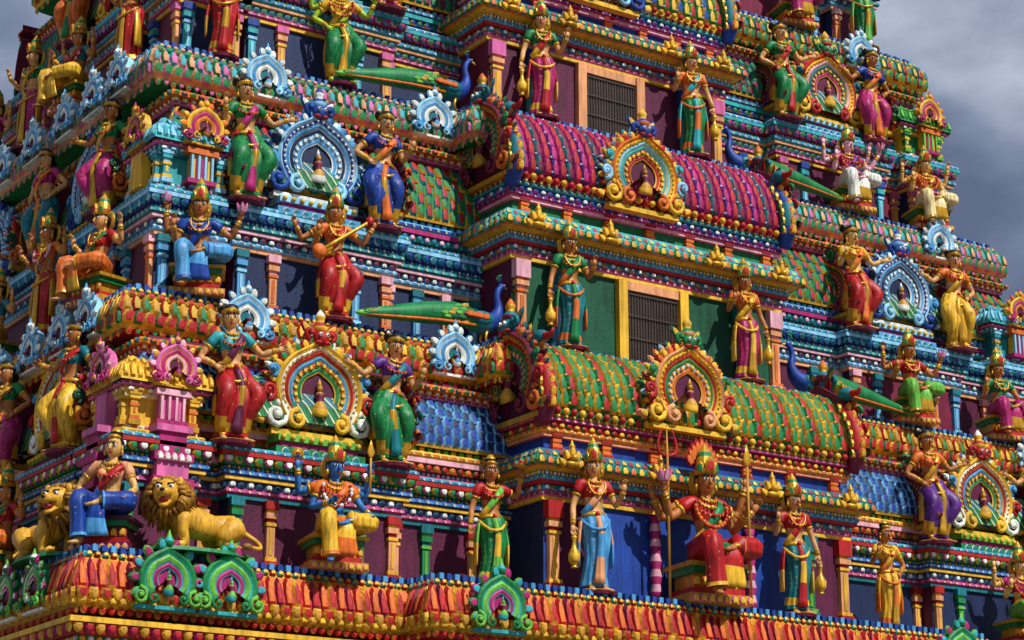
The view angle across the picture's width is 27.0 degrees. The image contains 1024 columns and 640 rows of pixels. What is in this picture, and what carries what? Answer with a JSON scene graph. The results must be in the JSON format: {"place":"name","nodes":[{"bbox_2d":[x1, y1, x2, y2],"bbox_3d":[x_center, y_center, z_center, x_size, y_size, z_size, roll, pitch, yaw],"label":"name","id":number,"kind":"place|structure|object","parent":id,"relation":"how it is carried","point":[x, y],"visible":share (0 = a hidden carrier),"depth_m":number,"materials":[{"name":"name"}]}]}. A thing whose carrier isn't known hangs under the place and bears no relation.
{"place":"outdoors","nodes":[
{"label":"outdoors","id":0,"kind":"place"},
{"bbox_2d":[0,0,1023,303],"label":"sky","id":1,"kind":"structure","parent":0,"point":[970,53],"materials":[{"name":"grey"}]},
{"label":"ground","id":2,"kind":"structure","parent":0,"visible":0},
{"bbox_2d":[0,0,1023,639],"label":"temple tower","id":3,"kind":"structure","parent":2,"relation":"on","point":[496,176],"depth_m":29.11,"materials":[{"name":"paint"}]},
{"bbox_2d":[0,90,12,144],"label":"god statue","id":4,"kind":"object","parent":3,"relation":"on","point":[5,110],"visible":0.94,"depth_m":33.46,"materials":[{"name":"brown paint"}]},
{"bbox_2d":[0,266,19,354],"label":"goddess statue","id":5,"kind":"object","parent":3,"relation":"on","point":[10,348],"visible":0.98,"depth_m":29.95,"materials":[{"name":"paint"}]},
{"bbox_2d":[0,463,25,576],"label":"god statue","id":6,"kind":"object","parent":3,"relation":"on","point":[11,493],"visible":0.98,"depth_m":26.32,"materials":[{"name":"orange paint"}]},
{"bbox_2d":[0,360,31,473],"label":"celestial woman statue","id":7,"kind":"object","parent":3,"relation":"on","point":[12,389],"visible":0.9,"depth_m":27.69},
{"bbox_2d":[6,35,52,156],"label":"goddess statue","id":8,"kind":"object","parent":3,"relation":"on","point":[35,57],"visible":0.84,"depth_m":32.31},
{"bbox_2d":[5,482,75,570],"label":"lion statue","id":9,"kind":"object","parent":3,"relation":"on","point":[47,534],"visible":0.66,"depth_m":24.46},
{"bbox_2d":[16,207,67,341],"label":"god statue","id":10,"kind":"object","parent":3,"relation":"on","point":[42,309],"visible":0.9,"depth_m":28.63,"materials":[{"name":"brown paint"}]},
{"bbox_2d":[19,148,68,264],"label":"celestial woman statue","id":11,"kind":"object","parent":3,"relation":"on","point":[43,184],"visible":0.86,"depth_m":29.96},
{"bbox_2d":[32,320,92,458],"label":"celestial woman statue","id":12,"kind":"object","parent":3,"relation":"on","point":[56,412],"visible":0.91,"depth_m":25.92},
{"bbox_2d":[32,15,96,117],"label":"god statue","id":13,"kind":"object","parent":3,"relation":"on","point":[70,76],"visible":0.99,"depth_m":30.59,"materials":[{"name":"yellow paint"}]},
{"bbox_2d":[52,0,89,52],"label":"celestial woman statue","id":14,"kind":"object","parent":3,"relation":"on","point":[68,14],"visible":0.69,"depth_m":31.97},
{"bbox_2d":[50,193,132,310],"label":"goddess statue","id":15,"kind":"object","parent":3,"relation":"on","point":[92,266],"visible":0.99,"depth_m":26.90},
{"bbox_2d":[70,98,126,222],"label":"celestial woman statue","id":16,"kind":"object","parent":3,"relation":"on","point":[93,178],"visible":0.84,"depth_m":28.21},
{"bbox_2d":[67,427,143,551],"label":"goddess statue","id":17,"kind":"object","parent":3,"relation":"on","point":[99,515],"visible":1,"depth_m":23.96,"materials":[{"name":"blue paint"}]},
{"bbox_2d":[107,0,143,70],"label":"goddess statue","id":18,"kind":"object","parent":3,"relation":"on","point":[129,30],"visible":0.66,"depth_m":29.23,"materials":[{"name":"red paint"}]},
{"bbox_2d":[139,475,262,561],"bbox_3d":[-3.547,2.261,24.389,1.423,0.895,0.716,11,-20,-32],"label":"lion statue","id":19,"kind":"object","parent":3,"relation":"on","point":[185,517],"visible":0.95,"depth_m":24.12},
{"bbox_2d":[161,178,247,299],"bbox_3d":[-3.874,-1.073,26.733,1.097,1.632,0.902,3,-17,-8],"label":"goddess statue","id":20,"kind":"object","parent":3,"relation":"on","point":[197,267],"visible":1,"depth_m":26.55,"materials":[{"name":"blue paint"}]},
{"bbox_2d":[204,0,239,61],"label":"musician statue","id":21,"kind":"object","parent":3,"relation":"on","point":[225,18],"visible":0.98,"depth_m":28.86,"materials":[{"name":"red paint"}]},
{"bbox_2d":[197,303,288,448],"bbox_3d":[-3.231,0.656,25.663,1.118,1.791,0.522,8,-18,-26],"label":"celestial woman statue","id":22,"kind":"object","parent":3,"relation":"on","point":[238,385],"visible":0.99,"depth_m":25.44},
{"bbox_2d":[222,75,299,206],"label":"celestial woman statue","id":23,"kind":"object","parent":3,"relation":"on","point":[254,153],"visible":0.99,"depth_m":27.62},
{"bbox_2d":[291,187,378,324],"bbox_3d":[-2.319,-0.874,27.792,1.166,1.896,0.550,7,-18,-23],"label":"goddess statue","id":24,"kind":"object","parent":3,"relation":"on","point":[340,279],"visible":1,"depth_m":27.64,"materials":[{"name":"red paint"}]},
{"bbox_2d":[292,435,378,574],"bbox_3d":[-2.085,2.144,25.360,1.036,1.680,0.929,7,-18,-21],"label":"four armed god statue","id":25,"kind":"object","parent":3,"relation":"on","point":[336,542],"visible":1,"depth_m":25.25,"materials":[{"name":"yellow paint"}]},
{"bbox_2d":[308,0,377,90],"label":"god statue","id":26,"kind":"object","parent":3,"relation":"on","point":[345,46],"visible":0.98,"depth_m":29.77,"materials":[{"name":"green paint"}]},
{"bbox_2d":[354,109,416,235],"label":"celestial woman statue","id":27,"kind":"object","parent":3,"relation":"on","point":[383,184],"visible":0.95,"depth_m":28.71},
{"bbox_2d":[343,331,428,470],"bbox_3d":[-1.642,0.963,26.713,1.096,1.802,0.522,9,-19,-27],"label":"celestial woman statue","id":28,"kind":"object","parent":3,"relation":"on","point":[392,417],"visible":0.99,"depth_m":26.59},
{"bbox_2d":[375,0,407,16],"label":"celestial woman statue","id":29,"kind":"object","parent":3,"relation":"on","point":[394,7],"visible":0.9,"depth_m":30.73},
{"bbox_2d":[335,51,475,111],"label":"peacock statue","id":30,"kind":"object","parent":3,"relation":"on","point":[425,81],"visible":1,"depth_m":30.26,"materials":[{"name":"green paint"}]},
{"bbox_2d":[355,275,506,342],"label":"peacock statue","id":31,"kind":"object","parent":3,"relation":"on","point":[447,313],"visible":0.98,"depth_m":28.32,"materials":[{"name":"green paint"}]},
{"bbox_2d":[468,455,527,577],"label":"woman statue","id":32,"kind":"object","parent":3,"relation":"on","point":[491,534],"visible":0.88,"depth_m":26.74,"materials":[{"name":"green paint"}]},
{"bbox_2d":[517,0,570,122],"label":"woman statue","id":33,"kind":"object","parent":3,"relation":"on","point":[541,69],"visible":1,"depth_m":31.07,"materials":[{"name":"paint"}]},
{"bbox_2d":[545,219,597,352],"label":"woman statue","id":34,"kind":"object","parent":3,"relation":"on","point":[570,299],"visible":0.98,"depth_m":29.04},
{"bbox_2d":[568,437,627,595],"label":"woman statue","id":35,"kind":"object","parent":3,"relation":"on","point":[593,529],"visible":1,"depth_m":26.92,"materials":[{"name":"blue paint"}]},
{"bbox_2d":[672,41,718,161],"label":"woman statue","id":36,"kind":"object","parent":3,"relation":"on","point":[692,110],"visible":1,"depth_m":32.55,"materials":[{"name":"teal paint"}]},
{"bbox_2d":[647,425,763,608],"bbox_3d":[2.584,2.563,27.862,1.330,2.347,1.398,-6,-18,21],"label":"enthroned god statue","id":37,"kind":"object","parent":3,"relation":"on","point":[713,570],"visible":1,"depth_m":27.62,"materials":[{"name":"red paint"}]},
{"bbox_2d":[726,258,773,384],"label":"woman statue","id":38,"kind":"object","parent":3,"relation":"on","point":[746,337],"visible":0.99,"depth_m":30.69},
{"bbox_2d":[721,119,843,200],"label":"peacock statue","id":39,"kind":"object","parent":3,"relation":"on","point":[800,181],"visible":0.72,"depth_m":33.93,"materials":[{"name":"green paint"}]},
{"bbox_2d":[758,21,819,124],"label":"celestial woman statue","id":40,"kind":"object","parent":3,"relation":"on","point":[793,82],"visible":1,"depth_m":34.93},
{"bbox_2d":[768,0,823,32],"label":"god statue","id":41,"kind":"object","parent":3,"relation":"on","point":[797,13],"visible":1,"depth_m":36.24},
{"bbox_2d":[773,473,825,617],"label":"woman statue","id":42,"kind":"object","parent":3,"relation":"on","point":[796,563],"visible":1,"depth_m":28.69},
{"bbox_2d":[781,333,913,415],"bbox_3d":[5.096,0.861,32.310,2.502,1.062,0.341,9,-19,-28],"label":"peacock statue","id":43,"kind":"object","parent":3,"relation":"on","point":[799,381],"visible":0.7,"depth_m":32.16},
{"bbox_2d":[821,123,884,215],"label":"god statue","id":44,"kind":"object","parent":3,"relation":"on","point":[854,190],"visible":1,"depth_m":34.77,"materials":[{"name":"white paint"}]},
{"bbox_2d":[837,223,892,334],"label":"celestial woman statue","id":45,"kind":"object","parent":3,"relation":"on","point":[866,290],"visible":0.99,"depth_m":33.28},
{"bbox_2d":[837,47,892,148],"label":"celestial woman statue","id":46,"kind":"object","parent":3,"relation":"on","point":[874,110],"visible":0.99,"depth_m":35.94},
{"bbox_2d":[850,0,879,52],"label":"god statue","id":47,"kind":"object","parent":3,"relation":"on","point":[862,12],"visible":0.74,"depth_m":37.34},
{"bbox_2d":[870,520,905,624],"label":"woman statue","id":48,"kind":"object","parent":3,"relation":"on","point":[889,605],"visible":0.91,"depth_m":30.22,"materials":[{"name":"yellow paint"}]},
{"bbox_2d":[880,327,946,427],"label":"goddess statue","id":49,"kind":"object","parent":3,"relation":"on","point":[916,399],"visible":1,"depth_m":32.89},
{"bbox_2d":[899,145,958,232],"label":"god statue","id":50,"kind":"object","parent":3,"relation":"on","point":[929,206],"visible":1,"depth_m":35.72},
{"bbox_2d":[904,428,970,546],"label":"celestial woman statue","id":51,"kind":"object","parent":3,"relation":"on","point":[935,496],"visible":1,"depth_m":31.58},
{"bbox_2d":[919,248,977,354],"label":"celestial woman statue","id":52,"kind":"object","parent":3,"relation":"on","point":[958,316],"visible":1,"depth_m":34.40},
{"bbox_2d":[973,347,1023,443],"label":"goddess statue","id":53,"kind":"object","parent":3,"relation":"on","point":[1003,420],"visible":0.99,"depth_m":33.97,"materials":[{"name":"pink paint"}]},
{"bbox_2d":[991,541,1023,639],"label":"god statue","id":54,"kind":"object","parent":3,"relation":"on","point":[1012,628],"visible":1,"depth_m":31.59,"materials":[{"name":"paint"}]},
{"bbox_2d":[1002,470,1023,485],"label":"celestial woman statue","id":55,"kind":"object","parent":3,"relation":"on","point":[1018,482],"visible":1,"depth_m":32.93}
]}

